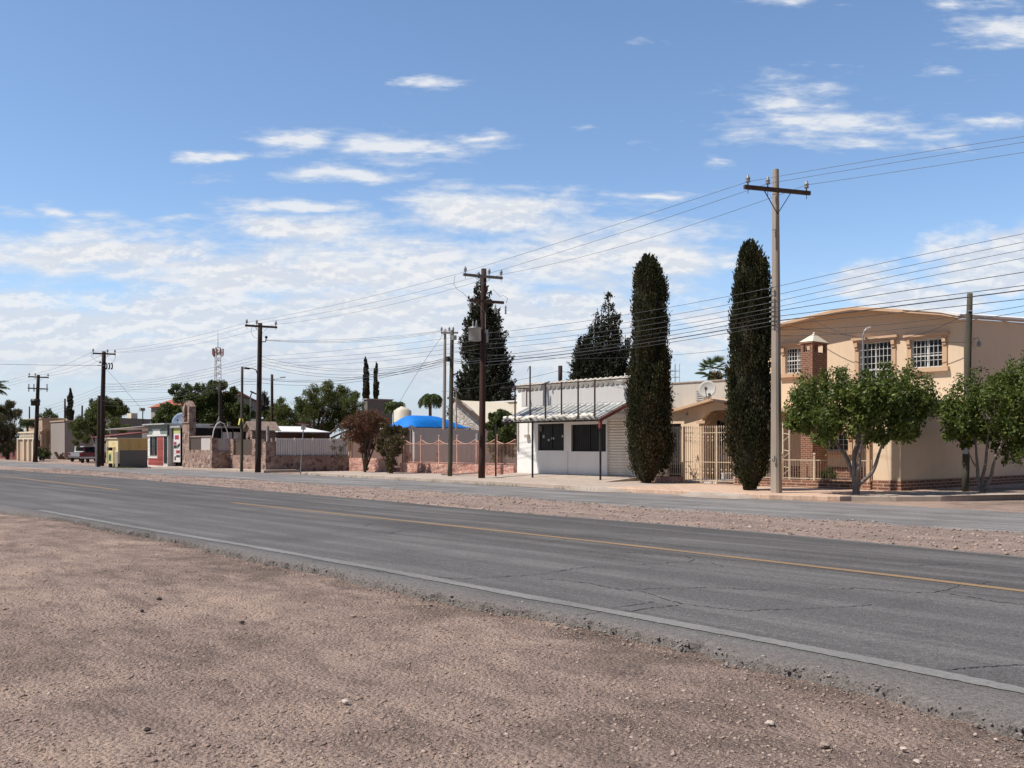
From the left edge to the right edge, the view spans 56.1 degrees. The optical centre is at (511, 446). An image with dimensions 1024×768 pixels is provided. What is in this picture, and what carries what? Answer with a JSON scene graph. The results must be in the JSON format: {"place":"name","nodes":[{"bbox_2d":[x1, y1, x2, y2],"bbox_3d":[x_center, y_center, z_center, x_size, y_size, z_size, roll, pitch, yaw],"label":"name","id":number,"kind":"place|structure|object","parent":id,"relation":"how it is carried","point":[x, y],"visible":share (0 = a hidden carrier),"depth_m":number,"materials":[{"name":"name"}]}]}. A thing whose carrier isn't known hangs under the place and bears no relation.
{"place":"outdoors","nodes":[
{"label":"outdoors","id":0,"kind":"place"},
{"bbox_2d":[93,413,149,459],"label":"building","id":1,"kind":"structure","parent":0,"point":[132,419],"depth_m":113.94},
{"bbox_2d":[147,391,262,418],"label":"house","id":2,"kind":"structure","parent":0,"point":[153,408],"depth_m":133.86,"materials":[{"name":"ceramic"}]},
{"bbox_2d":[212,347,223,387],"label":"cell tower","id":3,"kind":"structure","parent":0,"point":[221,352],"depth_m":249.69,"materials":[{"name":"metal"}]},
{"bbox_2d":[151,466,298,472],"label":"pavement","id":4,"kind":"structure","parent":0,"point":[225,469],"depth_m":63.10,"materials":[{"name":"concrete"}]},
{"bbox_2d":[227,394,265,425],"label":"building","id":5,"kind":"structure","parent":0,"point":[246,400],"depth_m":99.33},
{"bbox_2d":[362,398,393,426],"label":"building","id":6,"kind":"structure","parent":0,"point":[374,404],"depth_m":96.97,"materials":[{"name":"paint"}]},
{"bbox_2d":[394,406,410,422],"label":"water tank","id":7,"kind":"object","parent":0,"point":[401,412],"visible":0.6,"depth_m":73.30,"materials":[{"name":"beige plastic"}]},
{"bbox_2d":[453,398,516,464],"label":"house","id":8,"kind":"structure","parent":0,"point":[467,413],"depth_m":69.32,"materials":[{"name":"paint"}]},
{"bbox_2d":[0,452,1023,767],"bbox_3d":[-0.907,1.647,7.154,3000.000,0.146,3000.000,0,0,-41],"label":"ground","id":9,"kind":"structure","parent":0,"point":[122,722],"depth_m":6.93,"materials":[{"name":"gravel"}]},
{"bbox_2d":[0,399,23,459],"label":"leafy tree","id":10,"kind":"object","parent":9,"relation":"on","point":[9,436],"visible":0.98,"depth_m":120.01,"materials":[{"name":"green plant"}]},
{"bbox_2d":[18,419,34,431],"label":"palm tree","id":11,"kind":"object","parent":9,"relation":"on","point":[27,424],"visible":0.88,"depth_m":110.98,"materials":[{"name":"green plant"}]},
{"bbox_2d":[17,431,38,460],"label":"garden wall","id":12,"kind":"structure","parent":9,"relation":"on","point":[25,449],"depth_m":106.95,"materials":[{"name":"paint"}]},
{"bbox_2d":[28,373,48,461],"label":"utility pole","id":13,"kind":"object","parent":9,"relation":"on","point":[36,402],"visible":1,"depth_m":96.49,"materials":[{"name":"brown wood"}]},
{"bbox_2d":[25,418,66,458],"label":"house","id":14,"kind":"structure","parent":9,"relation":"on","point":[44,436],"depth_m":126.51,"materials":[{"name":"paint"}]},
{"bbox_2d":[66,387,74,419],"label":"cypress tree","id":15,"kind":"object","parent":9,"relation":"on","point":[70,412],"visible":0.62,"depth_m":149.53,"materials":[{"name":"green plant"}]},
{"bbox_2d":[50,420,93,458],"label":"building","id":16,"kind":"structure","parent":9,"relation":"on","point":[62,437],"depth_m":121.86,"materials":[{"name":"paint"}]},
{"bbox_2d":[79,446,106,462],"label":"pickup truck","id":17,"kind":"object","parent":9,"relation":"on","point":[87,454],"visible":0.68,"depth_m":94.03,"materials":[{"name":"red paint"}]},
{"bbox_2d":[67,403,130,449],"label":"mesquite tree","id":18,"kind":"object","parent":9,"relation":"on","point":[80,424],"visible":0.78,"depth_m":94.73,"materials":[{"name":"green plant"}]},
{"bbox_2d":[84,395,130,420],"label":"leafy tree","id":19,"kind":"object","parent":9,"relation":"on","point":[118,408],"visible":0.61,"depth_m":137.23,"materials":[{"name":"green plant"}]},
{"bbox_2d":[142,423,212,466],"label":"kiosk","id":20,"kind":"object","parent":9,"relation":"on","point":[159,446],"visible":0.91,"depth_m":75.61,"materials":[{"name":"red paint"}]},
{"bbox_2d":[150,437,156,455],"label":"window","id":21,"kind":"structure","parent":20,"relation":"in","point":[153,440],"depth_m":76.96,"materials":[{"name":"white paint"}]},
{"bbox_2d":[181,401,196,467],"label":"bell tower","id":22,"kind":"structure","parent":9,"relation":"on","point":[188,422],"depth_m":67.02,"materials":[{"name":"stone"}]},
{"bbox_2d":[168,426,220,465],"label":"kiosk","id":23,"kind":"object","parent":9,"relation":"on","point":[203,432],"visible":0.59,"depth_m":74.45,"materials":[{"name":"metal"}]},
{"bbox_2d":[174,428,180,461],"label":"banner","id":24,"kind":"object","parent":23,"relation":"attached to","point":[177,444],"visible":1,"depth_m":73.66,"materials":[{"name":"white plastic"}]},
{"bbox_2d":[150,379,255,425],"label":"leafy tree","id":25,"kind":"object","parent":9,"relation":"on","point":[206,405],"visible":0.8,"depth_m":87.41,"materials":[{"name":"green plant"}]},
{"bbox_2d":[189,436,217,468],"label":"stone wall","id":26,"kind":"structure","parent":9,"relation":"on","point":[203,452],"depth_m":65.00,"materials":[{"name":"stone"}]},
{"bbox_2d":[218,383,221,437],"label":"utility pole","id":27,"kind":"object","parent":9,"relation":"on","point":[220,403],"visible":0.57,"depth_m":78.67,"materials":[{"name":"brown wood"}]},
{"bbox_2d":[212,421,229,467],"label":"gate","id":28,"kind":"structure","parent":9,"relation":"on","point":[223,452],"depth_m":64.39,"materials":[{"name":"metal"}]},
{"bbox_2d":[210,426,245,438],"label":"shed","id":29,"kind":"structure","parent":9,"relation":"on","point":[233,432],"depth_m":78.92,"materials":[{"name":"black paint"}]},
{"bbox_2d":[243,421,279,455],"bbox_3d":[-16.623,-0.038,63.620,2.111,3.276,1.332,0,0,-41],"label":"stone kiosk","id":30,"kind":"object","parent":9,"relation":"on","point":[249,428],"visible":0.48,"depth_m":63.29,"materials":[{"name":"stone"}]},
{"bbox_2d":[270,374,285,421],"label":"utility pole","id":31,"kind":"object","parent":9,"relation":"on","point":[271,413],"visible":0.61,"depth_m":81.44,"materials":[{"name":"grey wood"}]},
{"bbox_2d":[230,426,348,470],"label":"stone wall","id":32,"kind":"structure","parent":9,"relation":"on","point":[270,460],"depth_m":62.28,"materials":[{"name":"stone"}]},
{"bbox_2d":[230,439,264,454],"bbox_3d":[-17.259,0.018,62.804,0.320,1.069,4.759,0,0,-41],"label":"panel fence","id":33,"kind":"object","parent":32,"relation":"on","point":[248,446],"visible":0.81,"depth_m":63.17,"materials":[{"name":"metal"}]},
{"bbox_2d":[276,438,347,455],"bbox_3d":[-13.054,0.000,62.896,5.318,1.162,0.110,0,0,-41],"label":"panel fence","id":34,"kind":"object","parent":32,"relation":"on","point":[293,447],"visible":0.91,"depth_m":62.69,"materials":[{"name":"metal"}]},
{"bbox_2d":[275,426,329,455],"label":"shed","id":35,"kind":"structure","parent":9,"relation":"on","point":[287,432],"depth_m":66.86,"materials":[{"name":"white metal"}]},
{"bbox_2d":[264,380,365,438],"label":"mesquite tree","id":36,"kind":"object","parent":9,"relation":"on","point":[311,410],"visible":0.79,"depth_m":81.60,"materials":[{"name":"green plant"}]},
{"bbox_2d":[362,356,369,409],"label":"cypress tree","id":37,"kind":"object","parent":9,"relation":"on","point":[366,390],"visible":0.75,"depth_m":105.37,"materials":[{"name":"green plant"}]},
{"bbox_2d":[349,440,393,471],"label":"garden wall","id":38,"kind":"structure","parent":9,"relation":"on","point":[374,465],"depth_m":56.50,"materials":[{"name":"stone"}]},
{"bbox_2d":[373,362,379,398],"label":"cypress tree","id":39,"kind":"object","parent":9,"relation":"on","point":[376,383],"visible":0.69,"depth_m":103.87,"materials":[{"name":"green plant"}]},
{"bbox_2d":[383,401,405,422],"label":"palm tree","id":40,"kind":"object","parent":9,"relation":"on","point":[389,407],"visible":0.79,"depth_m":81.24,"materials":[{"name":"green plant"}]},
{"bbox_2d":[352,427,471,467],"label":"wall","id":41,"kind":"structure","parent":9,"relation":"on","point":[356,447],"depth_m":64.47,"materials":[{"name":"concrete"}]},
{"bbox_2d":[418,393,442,415],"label":"palm tree","id":42,"kind":"object","parent":9,"relation":"on","point":[429,401],"visible":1,"depth_m":80.76,"materials":[{"name":"green plant"}]},
{"bbox_2d":[392,415,469,442],"bbox_3d":[-5.602,-0.244,64.685,5.061,3.688,2.900,0,0,-41],"label":"shade canopy","id":43,"kind":"object","parent":9,"relation":"on","point":[417,421],"visible":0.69,"depth_m":63.29,"materials":[{"name":"fabric"}]},
{"bbox_2d":[409,425,478,463],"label":"party wall","id":44,"kind":"structure","parent":9,"relation":"on","point":[429,436],"depth_m":56.45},
{"bbox_2d":[441,327,457,428],"bbox_3d":[-3.964,-2.946,60.853,1.126,9.294,0.373,0,0,0],"label":"utility pole","id":45,"kind":"object","parent":9,"relation":"on","point":[444,396],"visible":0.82,"depth_m":60.81,"materials":[{"name":"wood"}]},
{"bbox_2d":[400,434,516,474],"bbox_3d":[-3.050,0.482,51.310,0.300,2.237,9.915,0,0,-41],"label":"iron fence","id":46,"kind":"object","parent":9,"relation":"on","point":[434,467],"visible":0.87,"depth_m":51.16,"materials":[{"name":"metal"}]},
{"bbox_2d":[446,272,516,419],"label":"conifer tree","id":47,"kind":"object","parent":9,"relation":"on","point":[470,378],"visible":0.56,"depth_m":97.05,"materials":[{"name":"green plant"}]},
{"bbox_2d":[485,408,516,464],"bbox_3d":[-0.499,-0.186,51.303,2.123,3.696,3.134,0,0,13],"label":"leafy tree","id":48,"kind":"object","parent":9,"relation":"on","point":[506,433],"visible":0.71,"depth_m":50.67,"materials":[{"name":"green plant"}]},
{"bbox_2d":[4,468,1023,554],"bbox_3d":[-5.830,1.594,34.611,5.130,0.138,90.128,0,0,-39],"label":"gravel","id":49,"kind":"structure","parent":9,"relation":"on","point":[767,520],"depth_m":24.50,"materials":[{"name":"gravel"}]},
{"bbox_2d":[566,323,598,379],"bbox_3d":[4.869,-3.320,63.795,2.650,9.868,2.809,0,0,22],"label":"conifer tree","id":50,"kind":"object","parent":9,"relation":"on","point":[580,367],"visible":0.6,"depth_m":63.47,"materials":[{"name":"green plant"}]},
{"bbox_2d":[565,486,630,492],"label":"kerb ramp","id":51,"kind":"structure","parent":9,"relation":"on","point":[595,489],"depth_m":34.38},
{"bbox_2d":[586,291,630,378],"bbox_3d":[6.185,-4.337,63.477,4.543,11.991,3.853,0,0,18],"label":"conifer tree","id":52,"kind":"object","parent":9,"relation":"on","point":[612,363],"visible":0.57,"depth_m":63.22,"materials":[{"name":"green plant"}]},
{"bbox_2d":[669,364,727,407],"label":"building","id":53,"kind":"structure","parent":9,"relation":"on","point":[687,394],"depth_m":45.60,"materials":[{"name":"paint"}]},
{"bbox_2d":[695,355,726,379],"bbox_3d":[11.419,-1.806,54.019,2.041,6.812,2.254,0,0,-41],"label":"fan palm","id":54,"kind":"object","parent":9,"relation":"on","point":[714,375],"visible":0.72,"depth_m":53.77,"materials":[{"name":"green plant"}]},
{"bbox_2d":[0,469,1023,738],"bbox_3d":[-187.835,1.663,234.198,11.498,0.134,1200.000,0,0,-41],"label":"road","id":55,"kind":"structure","parent":0,"point":[964,629],"depth_m":12.12,"materials":[{"name":"asphalt"}]},
{"bbox_2d":[37,510,1023,692],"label":"road marking","id":56,"kind":"object","parent":55,"relation":"on","point":[929,671],"visible":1,"depth_m":8.66,"materials":[{"name":"paint"}]},
{"bbox_2d":[233,502,1023,591],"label":"road marking","id":57,"kind":"object","parent":55,"relation":"on","point":[995,587],"visible":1,"depth_m":14.08,"materials":[{"name":"paint"}]},
{"bbox_2d":[545,515,1023,557],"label":"road marking","id":58,"kind":"object","parent":55,"relation":"on","point":[808,537],"visible":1,"depth_m":16.77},
{"bbox_2d":[0,461,1023,533],"bbox_3d":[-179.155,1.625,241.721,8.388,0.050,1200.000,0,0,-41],"label":"service road","id":59,"kind":"structure","parent":0,"point":[966,519],"depth_m":27.54,"materials":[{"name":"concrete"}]},
{"bbox_2d":[96,395,99,466],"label":"utility pole","id":60,"kind":"object","parent":59,"relation":"on","point":[98,432],"visible":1,"depth_m":73.63,"materials":[{"name":"brown wood"}]},
{"bbox_2d":[92,349,115,465],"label":"utility pole","id":61,"kind":"object","parent":59,"relation":"on","point":[104,366],"visible":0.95,"depth_m":77.53,"materials":[{"name":"brown wood"}]},
{"bbox_2d":[94,426,147,465],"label":"awning","id":62,"kind":"object","parent":59,"relation":"on","point":[133,428],"visible":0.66,"depth_m":80.36,"materials":[{"name":"red paint"}]},
{"bbox_2d":[105,438,148,467],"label":"stall","id":63,"kind":"object","parent":59,"relation":"on","point":[127,452],"visible":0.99,"depth_m":72.97,"materials":[{"name":"yellow paint"}]},
{"bbox_2d":[238,367,243,471],"bbox_3d":[-16.789,-1.708,59.512,0.314,6.517,0.305,0,0,-41],"label":"utility pole","id":64,"kind":"object","parent":59,"relation":"on","point":[240,423],"visible":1,"depth_m":59.52,"materials":[{"name":"brown wood"}]},
{"bbox_2d":[244,319,276,471],"bbox_3d":[-15.202,-3.038,57.972,1.939,9.182,0.550,0,0,-29],"label":"utility pole","id":65,"kind":"object","parent":59,"relation":"on","point":[260,326],"visible":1,"depth_m":57.87,"materials":[{"name":"brown wood"}]},
{"bbox_2d":[679,492,757,498],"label":"kerb ramp","id":66,"kind":"structure","parent":59,"relation":"on","point":[719,495],"depth_m":30.07,"materials":[{"name":"concrete"}]},
{"bbox_2d":[0,0,1023,439],"label":"sky","id":67,"kind":"structure","parent":0,"point":[171,170],"materials":[{"name":"blue"}]},
{"bbox_2d":[302,471,733,488],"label":"pavement","id":68,"kind":"structure","parent":0,"point":[466,478],"depth_m":42.47,"materials":[{"name":"concrete"}]},
{"bbox_2d":[340,409,388,471],"bbox_3d":[-8.384,-0.368,54.707,2.844,3.703,2.383,0,0,-2],"label":"shrub","id":69,"kind":"object","parent":68,"relation":"on","point":[361,432],"visible":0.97,"depth_m":54.28,"materials":[{"name":"brown plant"}]},
{"bbox_2d":[374,421,408,473],"bbox_3d":[-6.569,0.066,52.448,1.929,2.993,2.092,0,0,-9],"label":"shrub","id":70,"kind":"object","parent":68,"relation":"on","point":[394,443],"visible":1,"depth_m":52.08,"materials":[{"name":"green plant"}]},
{"bbox_2d":[446,330,456,475],"bbox_3d":[-3.005,-2.093,47.214,0.398,7.290,0.416,0,0,-41],"label":"utility pole","id":71,"kind":"object","parent":68,"relation":"on","point":[450,425],"visible":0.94,"depth_m":47.19,"materials":[{"name":"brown wood"}]},
{"bbox_2d":[463,266,506,477],"bbox_3d":[-1.306,-3.338,44.227,2.032,9.780,0.686,0,0,-15],"label":"utility pole","id":72,"kind":"object","parent":68,"relation":"on","point":[476,333],"visible":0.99,"depth_m":44.26,"materials":[{"name":"brown wood"}]},
{"bbox_2d":[484,325,772,365],"bbox_3d":[3.440,-3.723,37.148,0.018,0.188,17.054,0,0,-34],"label":"cable","id":73,"kind":"object","parent":72,"relation":"attached to","point":[638,347],"visible":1,"depth_m":35.09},
{"bbox_2d":[495,375,667,479],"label":"shop","id":74,"kind":"structure","parent":68,"relation":"on","point":[598,444],"depth_m":43.70,"materials":[{"name":"white paint"}]},
{"bbox_2d":[503,413,593,420],"bbox_3d":[1.554,-1.311,42.839,0.334,0.344,5.934,0,0,-41],"label":"canvas roll","id":75,"kind":"object","parent":74,"relation":"on","point":[560,416],"visible":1,"depth_m":42.48,"materials":[{"name":"fabric"}]},
{"bbox_2d":[538,423,563,450],"bbox_3d":[1.880,-0.451,45.143,0.135,1.262,1.776,0,0,-41],"label":"window","id":76,"kind":"structure","parent":74,"relation":"in","point":[556,431],"depth_m":45.22,"materials":[{"name":"black paint"}]},
{"bbox_2d":[501,366,627,420],"bbox_3d":[2.762,-2.440,42.702,1.892,2.459,7.929,0,0,-41],"label":"sign frame","id":77,"kind":"object","parent":74,"relation":"on","point":[530,385],"visible":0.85,"depth_m":42.76,"materials":[{"name":"grey metal"}]},
{"bbox_2d":[573,424,605,451],"bbox_3d":[3.504,-0.396,43.263,0.135,1.224,2.215,0,0,-41],"label":"window","id":78,"kind":"structure","parent":74,"relation":"in","point":[586,436],"depth_m":43.28,"materials":[{"name":"black paint"}]},
{"bbox_2d":[622,252,678,482],"bbox_3d":[5.498,-3.133,38.470,2.313,9.384,2.273,0,0,-41],"label":"cypress tree","id":79,"kind":"object","parent":68,"relation":"on","point":[648,423],"visible":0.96,"depth_m":37.92,"materials":[{"name":"green plant"}]},
{"bbox_2d":[651,426,683,482],"bbox_3d":[6.284,0.270,39.013,0.240,2.360,1.607,0,0,-41],"label":"iron fence","id":80,"kind":"object","parent":68,"relation":"on","point":[671,479],"visible":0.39,"depth_m":38.58,"materials":[{"name":"metal"}]},
{"bbox_2d":[485,473,639,481],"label":"pavement","id":81,"kind":"structure","parent":0,"point":[572,477],"depth_m":42.53,"materials":[{"name":"concrete"}]},
{"bbox_2d":[608,483,918,500],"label":"pavement","id":82,"kind":"structure","parent":0,"point":[804,494],"depth_m":31.80,"materials":[{"name":"concrete"}]},
{"bbox_2d":[721,238,780,489],"bbox_3d":[7.912,-2.709,31.985,1.950,8.498,1.896,0,0,-41],"label":"cypress tree","id":83,"kind":"object","parent":82,"relation":"on","point":[747,439],"visible":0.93,"depth_m":31.56,"materials":[{"name":"green plant"}]},
{"bbox_2d":[743,169,810,492],"bbox_3d":[8.273,-3.585,30.172,2.384,10.270,0.396,0,0,-18],"label":"utility pole","id":84,"kind":"object","parent":82,"relation":"on","point":[776,441],"visible":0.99,"depth_m":30.11,"materials":[{"name":"concrete"}]},
{"bbox_2d":[484,322,768,362],"bbox_3d":[3.440,-3.846,37.149,0.029,0.194,17.054,0,0,-34],"label":"cable","id":85,"kind":"object","parent":84,"relation":"attached to","point":[635,344],"visible":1,"depth_m":35.33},
{"bbox_2d":[484,317,769,359],"bbox_3d":[3.440,-3.977,37.148,0.018,0.200,17.054,0,0,-34],"label":"cable","id":86,"kind":"object","parent":84,"relation":"attached to","point":[633,341],"visible":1,"depth_m":35.29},
{"bbox_2d":[484,312,769,356],"bbox_3d":[3.440,-4.131,37.148,0.018,0.212,17.054,0,0,-34],"label":"cable","id":87,"kind":"object","parent":84,"relation":"attached to","point":[637,336],"visible":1,"depth_m":35.06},
{"bbox_2d":[750,136,1023,181],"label":"wire","id":88,"kind":"object","parent":84,"relation":"attached to","point":[894,156],"visible":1,"depth_m":26.30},
{"bbox_2d":[773,272,1022,311],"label":"cable","id":89,"kind":"object","parent":84,"relation":"attached to","point":[901,291],"visible":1,"depth_m":26.83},
{"bbox_2d":[773,289,1023,321],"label":"cable","id":90,"kind":"object","parent":84,"relation":"attached to","point":[903,305],"visible":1,"depth_m":26.79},
{"bbox_2d":[773,285,1023,316],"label":"cable","id":91,"kind":"object","parent":84,"relation":"attached to","point":[903,300],"visible":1,"depth_m":26.84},
{"bbox_2d":[777,299,1021,324],"bbox_3d":[12.796,-3.800,24.729,0.018,0.093,14.108,0,0,-41],"label":"cable","id":92,"kind":"object","parent":84,"relation":"attached to","point":[906,311],"visible":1,"depth_m":26.75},
{"bbox_2d":[734,441,872,489],"bbox_3d":[10.306,0.635,34.373,0.200,1.630,5.500,0,0,-41],"label":"iron fence","id":93,"kind":"object","parent":82,"relation":"on","point":[814,483],"visible":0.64,"depth_m":33.85,"materials":[{"name":"metal"}]},
{"bbox_2d":[683,425,735,482],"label":"iron gate","id":94,"kind":"structure","parent":93,"relation":"attached to","point":[701,468],"depth_m":37.60,"materials":[{"name":"metal"}]},
{"bbox_2d":[817,466,837,480],"bbox_3d":[11.724,1.077,35.505,0.772,0.765,0.946,0,0,-41],"label":"garden plant","id":95,"kind":"object","parent":82,"relation":"on","point":[825,474],"visible":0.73,"depth_m":35.36,"materials":[{"name":"green plant"}]},
{"bbox_2d":[669,306,1023,490],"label":"house","id":96,"kind":"structure","parent":82,"relation":"on","point":[928,459],"depth_m":36.57,"materials":[{"name":"paint"}]},
{"bbox_2d":[670,424,680,476],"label":"gate","id":97,"kind":"structure","parent":96,"relation":"in","point":[672,470],"depth_m":44.66,"materials":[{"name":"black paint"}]},
{"bbox_2d":[698,381,715,398],"bbox_3d":[8.604,-2.359,42.342,0.664,1.130,0.544,0,0,-11],"label":"satellite dish","id":98,"kind":"object","parent":96,"relation":"on","point":[706,389],"visible":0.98,"depth_m":42.38,"materials":[{"name":"white paint"}]},
{"bbox_2d":[717,419,727,446],"bbox_3d":[9.476,-0.609,42.540,0.115,1.218,1.859,0,0,-41],"label":"window","id":99,"kind":"structure","parent":96,"relation":"in","point":[719,421],"depth_m":42.75,"materials":[{"name":"glass"}]},
{"bbox_2d":[781,342,809,377],"bbox_3d":[11.789,-3.592,39.743,0.290,1.410,1.595,0,0,-41],"label":"window","id":100,"kind":"structure","parent":96,"relation":"in","point":[791,357],"depth_m":39.99,"materials":[{"name":"white paint"}]},
{"bbox_2d":[800,332,827,479],"bbox_3d":[11.527,-1.464,36.647,1.104,5.828,0.585,0,0,-41],"label":"chimney","id":101,"kind":"object","parent":96,"relation":"attached to","point":[814,360],"visible":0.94,"depth_m":36.38,"materials":[{"name":"red brick"}]},
{"bbox_2d":[828,430,852,454],"bbox_3d":[12.732,-0.195,38.655,0.290,1.020,2.307,0,0,-41],"label":"window","id":102,"kind":"structure","parent":96,"relation":"in","point":[844,443],"depth_m":38.23,"materials":[{"name":"white paint"}]},
{"bbox_2d":[851,334,898,384],"bbox_3d":[14.046,-3.110,37.134,0.290,2.281,1.882,0,0,-41],"label":"window","id":103,"kind":"structure","parent":96,"relation":"in","point":[884,350],"depth_m":37.19,"materials":[{"name":"glass"}]},
{"bbox_2d":[903,331,949,372],"bbox_3d":[15.381,-3.480,35.594,0.290,1.418,1.713,0,0,-41],"label":"window","id":104,"kind":"structure","parent":96,"relation":"in","point":[930,355],"depth_m":35.58,"materials":[{"name":"white paint"}]},
{"bbox_2d":[780,357,945,493],"bbox_3d":[10.561,-0.605,29.480,4.750,4.303,3.744,0,0,-41],"label":"mulberry tree","id":105,"kind":"object","parent":82,"relation":"on","point":[898,408],"visible":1,"depth_m":28.90,"materials":[{"name":"green plant"}]},
{"bbox_2d":[862,326,870,476],"bbox_3d":[12.348,-1.373,33.508,0.294,5.647,0.185,0,0,0],"label":"lamp post","id":106,"kind":"object","parent":82,"relation":"on","point":[862,377],"visible":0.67,"depth_m":33.46,"materials":[{"name":"metal"}]},
{"bbox_2d":[866,440,871,481],"bbox_3d":[12.049,0.029,32.392,0.160,2.843,0.115,0,0,-41],"label":"gate post","id":107,"kind":"object","parent":82,"relation":"on","point":[868,458],"visible":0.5,"depth_m":32.34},
{"bbox_2d":[840,491,1023,501],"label":"pavement","id":108,"kind":"structure","parent":0,"point":[950,496],"depth_m":28.58,"materials":[{"name":"concrete"}]},
{"bbox_2d":[961,293,972,491],"bbox_3d":[14.728,-1.705,31.056,0.352,6.516,0.235,0,0,11],"label":"utility pole","id":109,"kind":"object","parent":108,"relation":"on","point":[966,456],"visible":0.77,"depth_m":30.99,"materials":[{"name":"brown wood"}]},
{"bbox_2d":[933,350,1023,491],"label":"mulberry tree","id":110,"kind":"object","parent":108,"relation":"on","point":[1005,389],"visible":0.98,"depth_m":30.23,"materials":[{"name":"green plant"}]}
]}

